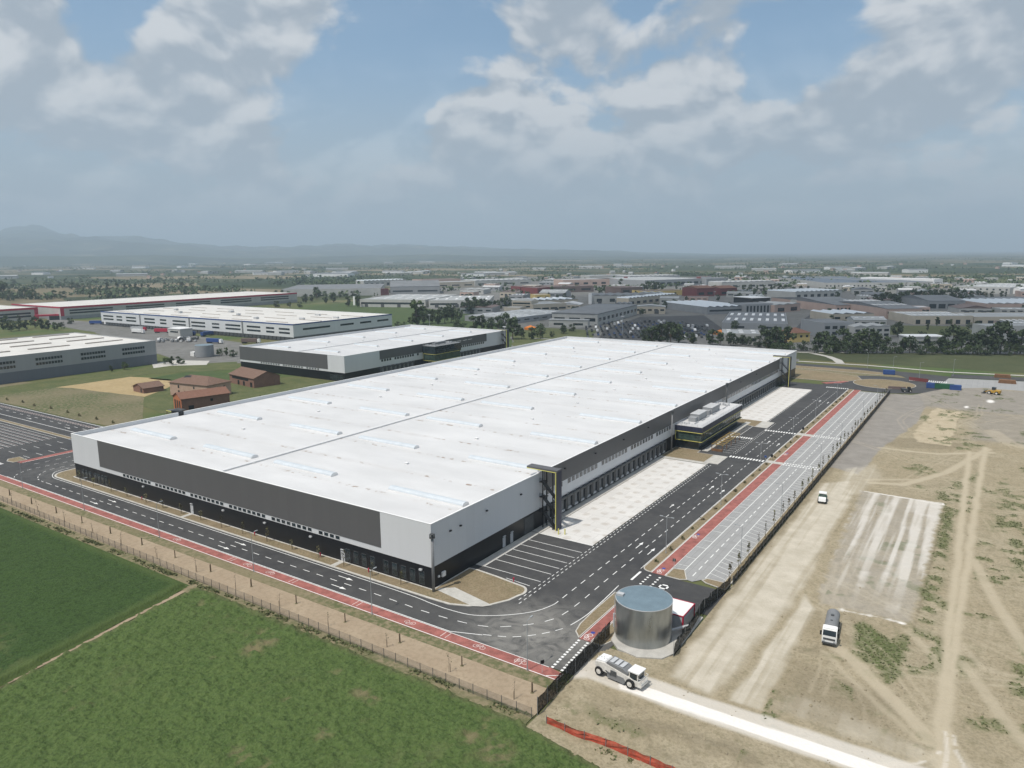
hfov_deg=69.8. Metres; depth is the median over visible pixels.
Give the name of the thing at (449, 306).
tree
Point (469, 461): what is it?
logistics warehouse
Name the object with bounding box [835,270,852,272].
distant shed
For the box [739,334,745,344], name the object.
tree
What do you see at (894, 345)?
tree
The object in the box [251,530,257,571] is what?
street lamp
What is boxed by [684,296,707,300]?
workshop
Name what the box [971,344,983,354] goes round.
tree
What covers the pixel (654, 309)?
workshop
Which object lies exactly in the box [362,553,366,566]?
ground window
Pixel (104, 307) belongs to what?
window
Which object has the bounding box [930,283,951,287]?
workshop
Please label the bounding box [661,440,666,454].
dock door
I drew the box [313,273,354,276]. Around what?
distant shed
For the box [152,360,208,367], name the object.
forecourt
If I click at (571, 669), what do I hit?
netting fence
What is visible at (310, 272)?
distant shed
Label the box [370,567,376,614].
street lamp
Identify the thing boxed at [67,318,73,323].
tree
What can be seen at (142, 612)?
field track
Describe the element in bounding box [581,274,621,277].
industrial hall
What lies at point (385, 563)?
ground window
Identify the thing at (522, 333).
tree
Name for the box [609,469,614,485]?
dock door
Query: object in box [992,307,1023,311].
workshop
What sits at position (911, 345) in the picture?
tree
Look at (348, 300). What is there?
tree
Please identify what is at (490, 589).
verge
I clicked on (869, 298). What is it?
workshop
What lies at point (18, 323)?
tree
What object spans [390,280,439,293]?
industrial hall
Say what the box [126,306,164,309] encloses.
window
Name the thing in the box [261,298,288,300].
window
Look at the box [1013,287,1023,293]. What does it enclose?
industrial hall
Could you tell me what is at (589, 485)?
dock door
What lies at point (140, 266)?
distant shed
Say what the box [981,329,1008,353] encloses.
tree
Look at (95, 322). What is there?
articulated lorry
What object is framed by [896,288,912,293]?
workshop
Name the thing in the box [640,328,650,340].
tree
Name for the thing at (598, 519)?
loading yard
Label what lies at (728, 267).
distant shed
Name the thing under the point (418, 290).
window
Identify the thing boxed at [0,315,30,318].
window
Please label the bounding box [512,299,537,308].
industrial hall
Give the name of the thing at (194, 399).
barn
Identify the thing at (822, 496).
van
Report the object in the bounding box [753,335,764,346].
tree
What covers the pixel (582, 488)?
dock door
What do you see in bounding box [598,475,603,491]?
dock door
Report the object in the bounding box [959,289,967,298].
tree
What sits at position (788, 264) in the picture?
distant shed
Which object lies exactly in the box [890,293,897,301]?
tree
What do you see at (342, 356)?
logistics warehouse
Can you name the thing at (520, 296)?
workshop
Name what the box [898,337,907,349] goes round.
tree
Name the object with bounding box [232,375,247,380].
window
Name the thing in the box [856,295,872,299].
workshop
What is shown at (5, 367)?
window
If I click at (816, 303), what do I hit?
industrial hall
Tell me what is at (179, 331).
yard office
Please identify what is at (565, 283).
workshop
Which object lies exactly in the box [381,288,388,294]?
industrial hall
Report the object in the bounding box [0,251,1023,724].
ground
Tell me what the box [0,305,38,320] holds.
warehouse
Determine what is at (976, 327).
industrial hall
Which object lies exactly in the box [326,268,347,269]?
distant shed
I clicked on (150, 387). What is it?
shed
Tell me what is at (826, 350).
tree
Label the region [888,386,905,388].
site hoarding
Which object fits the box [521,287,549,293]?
industrial hall
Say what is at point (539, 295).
industrial hall
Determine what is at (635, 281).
industrial hall
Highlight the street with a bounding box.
[599,315,812,340]
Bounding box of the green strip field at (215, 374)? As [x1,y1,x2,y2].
[149,371,229,380]
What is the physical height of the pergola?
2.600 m
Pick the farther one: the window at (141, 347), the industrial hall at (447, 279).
the industrial hall at (447, 279)
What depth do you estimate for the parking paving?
207.01 m
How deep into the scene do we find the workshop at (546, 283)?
1637.24 m
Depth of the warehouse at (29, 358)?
457.08 m
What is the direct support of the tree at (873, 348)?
on the verge at (1002, 362)
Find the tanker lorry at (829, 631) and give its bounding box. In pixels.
[820,609,839,645]
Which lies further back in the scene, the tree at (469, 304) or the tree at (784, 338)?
the tree at (469, 304)
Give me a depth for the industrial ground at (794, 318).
820.87 m
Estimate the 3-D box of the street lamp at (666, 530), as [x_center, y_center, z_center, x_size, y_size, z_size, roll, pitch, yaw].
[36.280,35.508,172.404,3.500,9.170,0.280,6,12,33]
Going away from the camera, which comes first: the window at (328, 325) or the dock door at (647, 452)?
the dock door at (647, 452)
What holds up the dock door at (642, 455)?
in the logistics warehouse at (469, 461)
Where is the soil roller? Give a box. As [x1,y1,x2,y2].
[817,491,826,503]
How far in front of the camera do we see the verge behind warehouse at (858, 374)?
421.83 m
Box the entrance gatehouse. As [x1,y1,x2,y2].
[34,314,59,320]
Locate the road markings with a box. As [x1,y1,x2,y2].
[0,380,944,678]
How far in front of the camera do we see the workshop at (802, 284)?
1412.87 m
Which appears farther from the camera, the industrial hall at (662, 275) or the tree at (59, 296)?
the industrial hall at (662, 275)
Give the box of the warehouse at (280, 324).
[100,305,391,340]
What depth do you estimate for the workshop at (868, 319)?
695.39 m
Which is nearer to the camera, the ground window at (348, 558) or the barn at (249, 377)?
the ground window at (348, 558)
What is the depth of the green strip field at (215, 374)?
439.43 m
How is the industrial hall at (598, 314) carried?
on the industrial ground at (794, 318)
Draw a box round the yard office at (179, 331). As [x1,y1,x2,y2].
[167,327,192,336]
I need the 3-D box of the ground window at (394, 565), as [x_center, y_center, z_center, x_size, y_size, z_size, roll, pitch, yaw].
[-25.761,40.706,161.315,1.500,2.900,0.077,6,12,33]
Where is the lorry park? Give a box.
[47,319,242,362]
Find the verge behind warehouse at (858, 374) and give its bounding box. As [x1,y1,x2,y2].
[795,365,904,377]
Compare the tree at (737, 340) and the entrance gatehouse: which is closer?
the tree at (737, 340)
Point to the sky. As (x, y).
(673, 126)
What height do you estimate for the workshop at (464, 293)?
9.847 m
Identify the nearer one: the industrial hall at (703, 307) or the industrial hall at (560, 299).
the industrial hall at (703, 307)
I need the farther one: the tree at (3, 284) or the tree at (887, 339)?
the tree at (3, 284)
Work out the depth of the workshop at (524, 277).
1975.88 m
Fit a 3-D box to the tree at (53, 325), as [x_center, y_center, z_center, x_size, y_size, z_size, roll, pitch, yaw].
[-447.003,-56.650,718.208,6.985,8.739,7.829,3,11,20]
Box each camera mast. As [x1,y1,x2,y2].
[429,533,434,591]
[670,411,673,450]
[726,383,728,402]
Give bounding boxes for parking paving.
[670,391,885,581]
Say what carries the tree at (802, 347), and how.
on the industrial ground at (794, 318)
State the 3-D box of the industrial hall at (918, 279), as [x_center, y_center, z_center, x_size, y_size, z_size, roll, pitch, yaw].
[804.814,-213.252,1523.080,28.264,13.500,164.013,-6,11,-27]
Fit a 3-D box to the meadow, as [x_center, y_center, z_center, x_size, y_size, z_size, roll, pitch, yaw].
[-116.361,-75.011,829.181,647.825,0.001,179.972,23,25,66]
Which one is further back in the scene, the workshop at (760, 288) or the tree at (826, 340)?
the workshop at (760, 288)
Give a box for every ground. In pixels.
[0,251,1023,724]
[370,276,1023,361]
[526,388,1023,767]
[932,378,1023,390]
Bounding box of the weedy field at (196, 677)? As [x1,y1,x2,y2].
[0,587,599,767]
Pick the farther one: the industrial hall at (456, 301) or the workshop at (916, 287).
the workshop at (916, 287)
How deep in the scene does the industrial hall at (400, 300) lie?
1003.73 m
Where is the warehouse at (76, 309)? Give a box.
[11,291,296,319]
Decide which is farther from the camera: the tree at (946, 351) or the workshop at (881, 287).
the workshop at (881, 287)
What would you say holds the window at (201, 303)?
in the warehouse at (76, 309)
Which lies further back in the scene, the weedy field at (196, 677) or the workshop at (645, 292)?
the workshop at (645, 292)
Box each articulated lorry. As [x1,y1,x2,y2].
[89,321,101,324]
[130,326,146,330]
[131,329,144,333]
[154,328,167,332]
[183,336,189,341]
[200,331,213,336]
[206,338,222,343]
[241,338,260,342]
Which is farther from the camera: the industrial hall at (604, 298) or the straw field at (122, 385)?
the industrial hall at (604, 298)
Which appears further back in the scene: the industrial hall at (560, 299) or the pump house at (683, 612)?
the industrial hall at (560, 299)
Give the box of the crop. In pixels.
[0,508,188,686]
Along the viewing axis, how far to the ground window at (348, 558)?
169.20 m
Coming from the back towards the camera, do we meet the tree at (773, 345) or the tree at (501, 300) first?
the tree at (501, 300)
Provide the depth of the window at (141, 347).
474.76 m
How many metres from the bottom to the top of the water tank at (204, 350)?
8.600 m
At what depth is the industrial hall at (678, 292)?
1219.79 m
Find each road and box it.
[0,382,848,674]
[796,363,1023,392]
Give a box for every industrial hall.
[281,284,383,296]
[356,279,405,285]
[360,294,458,307]
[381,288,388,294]
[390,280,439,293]
[412,278,460,280]
[429,295,493,307]
[439,281,473,287]
[464,278,530,285]
[465,309,561,323]
[504,306,525,310]
[511,286,531,290]
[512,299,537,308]
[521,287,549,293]
[530,294,549,297]
[530,301,565,309]
[535,297,577,302]
[536,284,593,291]
[548,319,589,327]
[552,304,637,325]
[554,278,612,285]
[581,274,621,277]
[589,292,642,303]
[596,276,701,285]
[605,286,642,292]
[616,274,679,276]
[616,293,676,304]
[632,289,681,294]
[663,300,741,313]
[682,285,714,295]
[701,277,727,284]
[708,280,774,287]
[712,285,736,295]
[722,312,787,329]
[722,329,759,344]
[730,302,772,311]
[733,296,770,302]
[764,301,799,311]
[767,288,841,297]
[771,297,850,309]
[778,276,911,287]
[801,318,853,336]
[810,309,873,320]
[815,277,932,286]
[838,299,921,318]
[847,322,890,337]
[861,277,942,282]
[888,311,973,323]
[898,334,942,348]
[900,295,965,308]
[953,283,1023,293]
[958,312,1023,322]
[962,298,1023,307]
[970,297,1023,298]
[972,323,1023,336]
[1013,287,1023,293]
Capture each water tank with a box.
[190,344,213,356]
[613,585,687,649]
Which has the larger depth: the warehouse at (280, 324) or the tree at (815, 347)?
the warehouse at (280, 324)
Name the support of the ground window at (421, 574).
in the logistics warehouse at (469, 461)
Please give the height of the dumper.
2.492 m
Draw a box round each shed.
[0,275,18,278]
[31,272,50,274]
[116,273,147,276]
[132,266,148,267]
[133,380,164,393]
[200,271,217,273]
[235,270,265,272]
[252,272,267,274]
[268,272,284,274]
[273,270,298,272]
[304,271,317,273]
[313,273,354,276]
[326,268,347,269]
[382,270,404,272]
[385,272,412,274]
[407,271,427,273]
[419,261,434,262]
[461,273,485,275]
[480,271,516,275]
[579,266,601,268]
[616,265,631,267]
[715,266,745,268]
[752,268,775,270]
[779,263,797,265]
[784,269,820,272]
[824,266,848,269]
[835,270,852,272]
[842,267,865,270]
[850,272,890,275]
[877,266,895,268]
[902,269,927,272]
[1002,264,1023,266]
[1003,262,1017,263]
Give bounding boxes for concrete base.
[611,616,702,659]
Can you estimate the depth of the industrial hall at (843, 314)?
747.34 m
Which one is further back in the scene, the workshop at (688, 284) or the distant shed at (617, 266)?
the distant shed at (617, 266)
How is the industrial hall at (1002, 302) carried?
on the industrial ground at (794, 318)
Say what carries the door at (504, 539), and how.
in the logistics warehouse at (469, 461)
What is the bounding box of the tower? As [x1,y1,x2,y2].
[588,294,591,303]
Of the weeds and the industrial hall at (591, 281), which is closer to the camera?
the weeds
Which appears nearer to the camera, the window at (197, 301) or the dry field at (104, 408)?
the dry field at (104, 408)
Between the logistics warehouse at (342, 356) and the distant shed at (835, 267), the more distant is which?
the distant shed at (835, 267)
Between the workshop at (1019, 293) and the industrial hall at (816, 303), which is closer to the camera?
the industrial hall at (816, 303)
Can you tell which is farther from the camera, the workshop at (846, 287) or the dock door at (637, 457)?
the workshop at (846, 287)
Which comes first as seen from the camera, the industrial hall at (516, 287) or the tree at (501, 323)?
the tree at (501, 323)
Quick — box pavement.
[476,387,812,565]
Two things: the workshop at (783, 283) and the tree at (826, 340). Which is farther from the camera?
the workshop at (783, 283)
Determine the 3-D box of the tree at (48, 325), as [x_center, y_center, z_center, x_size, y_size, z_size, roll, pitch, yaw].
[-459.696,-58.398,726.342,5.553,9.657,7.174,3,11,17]
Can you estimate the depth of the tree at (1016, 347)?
495.09 m
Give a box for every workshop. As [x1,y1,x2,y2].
[460,288,490,293]
[460,290,478,295]
[460,304,499,313]
[482,285,502,290]
[484,283,499,285]
[500,290,521,296]
[500,298,534,308]
[509,294,529,297]
[512,276,527,278]
[539,281,553,284]
[539,289,570,296]
[558,282,573,284]
[564,301,582,308]
[567,276,579,278]
[615,302,631,303]
[637,304,665,313]
[640,291,662,294]
[660,296,679,303]
[684,283,694,286]
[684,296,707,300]
[726,291,752,296]
[734,276,748,279]
[758,286,770,290]
[775,282,789,284]
[796,283,806,285]
[842,285,853,290]
[847,316,886,324]
[850,287,873,293]
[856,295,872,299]
[860,292,887,296]
[866,297,891,300]
[875,285,886,290]
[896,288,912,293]
[903,286,920,289]
[915,306,929,310]
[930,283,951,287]
[948,303,992,312]
[956,278,974,282]
[958,289,975,293]
[963,294,984,298]
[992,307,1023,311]
[994,319,1023,322]
[997,331,1023,340]
[1015,291,1023,296]
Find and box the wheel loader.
[981,387,1000,394]
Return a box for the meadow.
[306,302,511,347]
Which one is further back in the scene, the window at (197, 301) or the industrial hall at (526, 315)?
the window at (197, 301)
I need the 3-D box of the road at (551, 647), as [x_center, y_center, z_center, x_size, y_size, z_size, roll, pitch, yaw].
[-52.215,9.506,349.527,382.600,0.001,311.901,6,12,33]
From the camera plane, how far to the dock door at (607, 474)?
222.08 m
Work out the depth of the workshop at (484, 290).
1305.23 m
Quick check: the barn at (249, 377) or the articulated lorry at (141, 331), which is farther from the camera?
the articulated lorry at (141, 331)
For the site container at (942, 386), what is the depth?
374.68 m
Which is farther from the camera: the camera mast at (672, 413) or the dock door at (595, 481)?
the camera mast at (672, 413)
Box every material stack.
[994,374,1010,377]
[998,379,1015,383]
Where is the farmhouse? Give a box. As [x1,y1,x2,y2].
[169,375,231,394]
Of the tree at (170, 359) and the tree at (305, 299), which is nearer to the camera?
the tree at (170, 359)
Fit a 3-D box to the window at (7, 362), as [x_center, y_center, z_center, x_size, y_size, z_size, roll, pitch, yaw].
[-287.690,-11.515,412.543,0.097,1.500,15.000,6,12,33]
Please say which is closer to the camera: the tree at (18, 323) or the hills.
the tree at (18, 323)
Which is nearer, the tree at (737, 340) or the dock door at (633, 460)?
the dock door at (633, 460)
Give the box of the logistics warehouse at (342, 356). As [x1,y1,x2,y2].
[239,325,508,380]
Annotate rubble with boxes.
[530,389,1023,767]
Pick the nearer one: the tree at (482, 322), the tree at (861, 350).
the tree at (861, 350)
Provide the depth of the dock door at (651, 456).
249.69 m
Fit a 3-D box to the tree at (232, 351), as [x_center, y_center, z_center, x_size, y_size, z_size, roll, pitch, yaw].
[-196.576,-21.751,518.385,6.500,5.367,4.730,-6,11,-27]
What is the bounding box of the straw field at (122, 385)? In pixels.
[61,377,169,396]
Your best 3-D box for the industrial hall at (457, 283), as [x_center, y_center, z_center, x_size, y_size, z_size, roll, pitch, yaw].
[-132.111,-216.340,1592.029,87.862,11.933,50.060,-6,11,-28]
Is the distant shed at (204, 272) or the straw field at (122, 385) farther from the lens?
the distant shed at (204, 272)
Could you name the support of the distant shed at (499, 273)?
on the ground at (932, 259)
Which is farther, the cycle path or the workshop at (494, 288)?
the workshop at (494, 288)
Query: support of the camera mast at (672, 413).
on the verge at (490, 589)
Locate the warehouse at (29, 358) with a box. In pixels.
[0,332,156,383]
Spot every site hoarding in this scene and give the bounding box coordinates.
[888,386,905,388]
[909,377,927,381]
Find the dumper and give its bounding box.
[901,387,911,391]
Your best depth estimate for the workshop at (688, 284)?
1453.78 m
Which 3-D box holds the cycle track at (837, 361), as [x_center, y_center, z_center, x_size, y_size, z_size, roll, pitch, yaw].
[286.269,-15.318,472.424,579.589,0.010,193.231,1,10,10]
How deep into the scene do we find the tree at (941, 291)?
1005.64 m
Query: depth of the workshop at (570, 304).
936.16 m
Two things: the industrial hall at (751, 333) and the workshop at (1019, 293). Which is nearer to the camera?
the industrial hall at (751, 333)
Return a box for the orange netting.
[546,715,674,767]
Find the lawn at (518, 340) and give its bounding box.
[511,277,1023,346]
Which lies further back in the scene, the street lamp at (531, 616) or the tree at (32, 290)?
the tree at (32, 290)
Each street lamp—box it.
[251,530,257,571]
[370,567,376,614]
[527,615,532,670]
[660,515,673,552]
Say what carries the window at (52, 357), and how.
in the warehouse at (29, 358)
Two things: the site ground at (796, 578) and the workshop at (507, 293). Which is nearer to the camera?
the site ground at (796, 578)
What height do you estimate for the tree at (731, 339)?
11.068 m
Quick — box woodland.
[0,255,1023,300]
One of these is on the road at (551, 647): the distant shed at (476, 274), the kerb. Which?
the kerb
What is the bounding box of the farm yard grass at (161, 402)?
[143,376,334,413]
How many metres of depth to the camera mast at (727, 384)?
309.63 m
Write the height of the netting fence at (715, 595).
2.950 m
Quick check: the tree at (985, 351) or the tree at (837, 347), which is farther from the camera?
the tree at (837, 347)
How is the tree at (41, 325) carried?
on the ground at (932, 259)
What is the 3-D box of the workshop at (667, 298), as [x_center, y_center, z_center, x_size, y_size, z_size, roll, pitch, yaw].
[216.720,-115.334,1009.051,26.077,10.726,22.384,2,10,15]
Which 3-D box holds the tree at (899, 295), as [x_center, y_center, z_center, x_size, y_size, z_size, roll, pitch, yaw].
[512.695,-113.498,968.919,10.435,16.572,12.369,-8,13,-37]
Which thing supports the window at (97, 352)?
in the warehouse at (29, 358)
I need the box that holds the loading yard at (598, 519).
[541,387,810,545]
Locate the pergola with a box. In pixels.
[711,432,739,451]
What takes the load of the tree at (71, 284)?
on the ground at (932, 259)
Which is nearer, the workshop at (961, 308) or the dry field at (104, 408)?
the dry field at (104, 408)
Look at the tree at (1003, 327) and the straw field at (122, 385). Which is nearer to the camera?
the straw field at (122, 385)
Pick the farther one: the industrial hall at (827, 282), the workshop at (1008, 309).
the industrial hall at (827, 282)
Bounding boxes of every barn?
[172,386,229,410]
[228,366,279,387]
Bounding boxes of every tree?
[0,281,7,298]
[0,289,15,300]
[0,319,6,329]
[4,320,15,329]
[15,320,22,328]
[18,287,32,297]
[22,320,29,329]
[26,288,35,298]
[29,316,38,326]
[37,319,44,328]
[44,320,50,328]
[52,322,59,329]
[58,291,66,297]
[66,282,73,288]
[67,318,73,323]
[122,362,128,368]
[166,356,174,363]
[229,349,237,356]
[273,301,279,306]
[301,294,308,302]
[312,287,322,298]
[322,293,327,302]
[329,292,337,302]
[345,296,350,305]
[355,295,359,306]
[410,299,424,324]
[418,305,431,323]
[426,309,435,321]
[432,309,441,323]
[441,307,448,322]
[446,304,455,313]
[448,308,454,321]
[453,318,462,326]
[454,308,462,319]
[462,297,474,310]
[469,315,478,327]
[471,296,482,306]
[476,298,488,306]
[477,314,485,328]
[485,317,494,328]
[494,315,502,328]
[497,298,507,307]
[498,312,509,328]
[503,296,511,306]
[506,316,520,338]
[517,327,525,338]
[528,327,535,338]
[534,323,545,337]
[568,324,575,330]
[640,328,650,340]
[645,326,659,341]
[648,281,656,289]
[652,282,660,289]
[655,323,666,341]
[663,321,680,342]
[672,323,689,342]
[687,332,696,343]
[706,329,717,343]
[715,331,723,343]
[725,331,736,345]
[731,320,738,328]
[734,337,740,345]
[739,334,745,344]
[744,336,752,344]
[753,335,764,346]
[758,325,764,335]
[760,329,774,348]
[769,326,781,347]
[769,343,777,348]
[776,326,796,349]
[778,343,785,348]
[785,341,795,349]
[796,340,809,350]
[809,345,818,352]
[811,332,824,350]
[815,331,834,351]
[822,345,833,353]
[830,334,839,351]
[831,343,840,351]
[835,328,855,350]
[840,344,850,353]
[842,333,859,352]
[854,331,870,352]
[858,346,869,353]
[859,328,880,352]
[868,345,876,352]
[872,333,885,352]
[876,343,887,353]
[877,293,886,300]
[881,336,892,350]
[883,291,893,299]
[888,342,902,352]
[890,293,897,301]
[890,321,903,336]
[895,347,904,353]
[896,292,905,302]
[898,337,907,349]
[903,335,918,352]
[910,289,920,294]
[917,345,926,354]
[921,335,933,351]
[922,289,933,294]
[926,345,936,352]
[930,341,945,352]
[936,329,951,352]
[938,289,946,294]
[941,345,954,353]
[943,325,966,349]
[946,289,954,296]
[951,288,962,297]
[951,328,974,353]
[951,343,965,353]
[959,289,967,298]
[962,343,974,353]
[966,332,979,353]
[968,290,974,298]
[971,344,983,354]
[972,329,992,353]
[980,344,992,354]
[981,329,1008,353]
[986,320,1016,353]
[989,345,998,354]
[998,344,1011,354]
[1002,330,1021,352]
[1009,343,1019,354]
[1010,329,1023,353]
[1018,346,1023,353]
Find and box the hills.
[0,225,798,266]
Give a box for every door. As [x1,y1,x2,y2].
[503,535,505,546]
[510,531,513,542]
[545,504,551,522]
[562,495,566,511]
[565,492,573,510]
[573,488,579,506]
[579,485,585,502]
[586,481,592,498]
[591,478,597,495]
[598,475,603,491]
[603,472,609,488]
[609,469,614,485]
[614,466,620,481]
[620,463,625,478]
[624,460,630,475]
[630,458,635,472]
[634,455,639,469]
[639,452,644,467]
[644,450,649,464]
[649,447,653,461]
[653,445,657,459]
[657,443,662,456]
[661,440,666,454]
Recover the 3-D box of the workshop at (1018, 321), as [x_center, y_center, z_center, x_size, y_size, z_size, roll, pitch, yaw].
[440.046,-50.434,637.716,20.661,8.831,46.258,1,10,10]
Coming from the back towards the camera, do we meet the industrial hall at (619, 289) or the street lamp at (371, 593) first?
the industrial hall at (619, 289)
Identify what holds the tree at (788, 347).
on the verge at (1002, 362)
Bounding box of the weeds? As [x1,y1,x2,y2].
[0,391,1023,763]
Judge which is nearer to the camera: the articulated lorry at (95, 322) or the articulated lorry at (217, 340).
the articulated lorry at (217, 340)
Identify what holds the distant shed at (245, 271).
on the ground at (932, 259)
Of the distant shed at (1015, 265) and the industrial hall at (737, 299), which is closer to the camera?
the industrial hall at (737, 299)
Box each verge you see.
[0,365,914,644]
[0,480,567,723]
[796,352,1023,372]
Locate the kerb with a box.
[2,365,915,645]
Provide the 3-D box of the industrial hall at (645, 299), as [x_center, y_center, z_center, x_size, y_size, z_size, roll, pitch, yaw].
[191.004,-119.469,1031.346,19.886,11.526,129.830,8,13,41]
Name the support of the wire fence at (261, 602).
on the field verge at (507, 668)
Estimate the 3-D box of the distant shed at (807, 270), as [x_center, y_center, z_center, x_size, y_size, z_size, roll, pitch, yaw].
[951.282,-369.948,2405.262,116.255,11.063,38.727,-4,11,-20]
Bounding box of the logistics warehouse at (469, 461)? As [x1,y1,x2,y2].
[71,336,796,588]
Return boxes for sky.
[0,0,1023,252]
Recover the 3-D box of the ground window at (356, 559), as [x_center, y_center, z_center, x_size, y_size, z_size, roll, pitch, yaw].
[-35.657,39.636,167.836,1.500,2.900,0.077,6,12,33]
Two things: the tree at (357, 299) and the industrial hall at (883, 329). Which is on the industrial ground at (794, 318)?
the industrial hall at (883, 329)
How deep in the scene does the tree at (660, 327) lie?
572.26 m
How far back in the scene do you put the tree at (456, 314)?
780.33 m
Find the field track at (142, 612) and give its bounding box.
[1,591,183,686]
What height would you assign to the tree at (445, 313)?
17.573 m
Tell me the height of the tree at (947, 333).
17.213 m
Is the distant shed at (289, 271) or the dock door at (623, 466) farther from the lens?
the distant shed at (289, 271)
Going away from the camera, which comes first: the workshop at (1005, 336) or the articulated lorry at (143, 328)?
the workshop at (1005, 336)
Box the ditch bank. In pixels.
[0,362,236,394]
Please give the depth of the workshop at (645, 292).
1164.68 m
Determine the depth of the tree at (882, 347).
503.80 m
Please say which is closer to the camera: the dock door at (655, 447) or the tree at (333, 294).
the dock door at (655, 447)
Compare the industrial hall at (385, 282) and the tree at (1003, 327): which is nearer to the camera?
the tree at (1003, 327)
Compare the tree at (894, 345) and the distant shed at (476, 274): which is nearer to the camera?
the tree at (894, 345)
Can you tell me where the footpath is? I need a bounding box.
[180,513,490,606]
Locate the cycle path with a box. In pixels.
[0,381,860,679]
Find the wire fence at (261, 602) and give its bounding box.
[3,499,531,717]
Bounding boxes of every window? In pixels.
[0,312,30,315]
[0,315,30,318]
[0,361,14,364]
[0,365,15,369]
[35,355,61,360]
[35,360,62,364]
[69,307,112,310]
[70,309,112,313]
[80,350,104,355]
[81,355,105,359]
[122,346,143,350]
[122,350,144,354]
[126,304,163,306]
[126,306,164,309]
[176,301,209,303]
[176,303,209,305]
[221,298,250,300]
[221,300,251,302]
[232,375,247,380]
[261,296,288,298]
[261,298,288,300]
[303,325,329,329]
[345,548,350,561]
[353,551,358,563]
[361,302,423,304]
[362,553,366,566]
[370,556,374,567]
[383,560,388,572]
[392,562,397,575]
[393,290,412,291]
[401,565,406,578]
[410,568,415,581]
[418,290,436,291]
[419,571,424,584]
[430,303,457,304]
[710,309,741,311]
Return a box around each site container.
[883,369,894,374]
[926,382,939,387]
[935,383,953,388]
[950,384,961,390]
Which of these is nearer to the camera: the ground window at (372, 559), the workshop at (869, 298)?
the ground window at (372, 559)
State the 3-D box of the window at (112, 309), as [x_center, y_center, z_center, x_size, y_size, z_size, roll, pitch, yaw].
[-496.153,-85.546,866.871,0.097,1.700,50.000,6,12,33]
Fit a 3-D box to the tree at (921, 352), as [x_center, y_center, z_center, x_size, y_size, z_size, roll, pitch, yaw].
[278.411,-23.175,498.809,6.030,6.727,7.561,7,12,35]
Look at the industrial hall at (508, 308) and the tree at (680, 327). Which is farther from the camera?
the industrial hall at (508, 308)
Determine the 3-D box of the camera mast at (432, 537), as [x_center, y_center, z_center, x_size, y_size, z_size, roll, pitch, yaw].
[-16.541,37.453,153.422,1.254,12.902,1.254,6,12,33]
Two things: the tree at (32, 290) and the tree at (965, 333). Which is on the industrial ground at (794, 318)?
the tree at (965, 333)
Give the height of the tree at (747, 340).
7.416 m
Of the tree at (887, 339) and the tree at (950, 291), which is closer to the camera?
the tree at (887, 339)
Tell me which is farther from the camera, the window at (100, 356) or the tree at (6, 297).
the tree at (6, 297)
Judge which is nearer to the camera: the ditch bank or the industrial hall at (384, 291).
the ditch bank
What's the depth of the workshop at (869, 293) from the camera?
1121.33 m
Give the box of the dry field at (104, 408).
[0,382,143,425]
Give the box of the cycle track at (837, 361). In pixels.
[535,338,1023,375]
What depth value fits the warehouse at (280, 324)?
684.56 m
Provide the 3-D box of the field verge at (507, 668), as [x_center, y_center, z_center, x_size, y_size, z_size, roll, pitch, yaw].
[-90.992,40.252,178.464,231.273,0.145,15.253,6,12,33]
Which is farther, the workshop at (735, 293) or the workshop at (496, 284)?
the workshop at (496, 284)
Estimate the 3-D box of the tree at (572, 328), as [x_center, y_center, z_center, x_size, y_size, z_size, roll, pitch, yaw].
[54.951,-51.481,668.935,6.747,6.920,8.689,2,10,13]
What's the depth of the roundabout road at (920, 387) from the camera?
404.62 m
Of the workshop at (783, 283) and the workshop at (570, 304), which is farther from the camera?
the workshop at (783, 283)
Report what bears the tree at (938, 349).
on the industrial ground at (794, 318)
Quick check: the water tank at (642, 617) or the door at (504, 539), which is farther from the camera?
the door at (504, 539)
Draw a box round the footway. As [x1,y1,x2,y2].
[0,486,557,715]
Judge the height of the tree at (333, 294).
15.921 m
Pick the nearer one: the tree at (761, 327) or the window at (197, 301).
the tree at (761, 327)
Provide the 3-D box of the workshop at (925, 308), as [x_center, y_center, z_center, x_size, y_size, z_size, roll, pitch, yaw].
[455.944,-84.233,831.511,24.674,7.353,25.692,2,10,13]
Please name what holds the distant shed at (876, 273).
on the ground at (932, 259)
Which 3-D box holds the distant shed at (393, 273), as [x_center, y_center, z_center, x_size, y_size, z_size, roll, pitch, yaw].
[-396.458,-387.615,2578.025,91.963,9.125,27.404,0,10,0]
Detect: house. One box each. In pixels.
[672,598,694,629]
[782,327,811,341]
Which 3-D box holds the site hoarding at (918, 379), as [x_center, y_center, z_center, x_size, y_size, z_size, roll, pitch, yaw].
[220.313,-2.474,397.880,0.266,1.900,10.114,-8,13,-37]
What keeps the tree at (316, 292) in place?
on the ground at (932, 259)
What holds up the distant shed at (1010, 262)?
on the ground at (932, 259)
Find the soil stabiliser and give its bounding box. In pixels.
[595,653,647,688]
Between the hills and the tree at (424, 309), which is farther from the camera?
the hills
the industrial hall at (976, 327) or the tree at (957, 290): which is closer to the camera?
the industrial hall at (976, 327)
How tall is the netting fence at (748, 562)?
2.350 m
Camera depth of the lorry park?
606.05 m
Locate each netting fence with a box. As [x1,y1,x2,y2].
[537,621,610,715]
[673,577,730,656]
[732,391,889,585]
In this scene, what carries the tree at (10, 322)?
on the ground at (932, 259)
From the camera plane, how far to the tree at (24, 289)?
1263.31 m

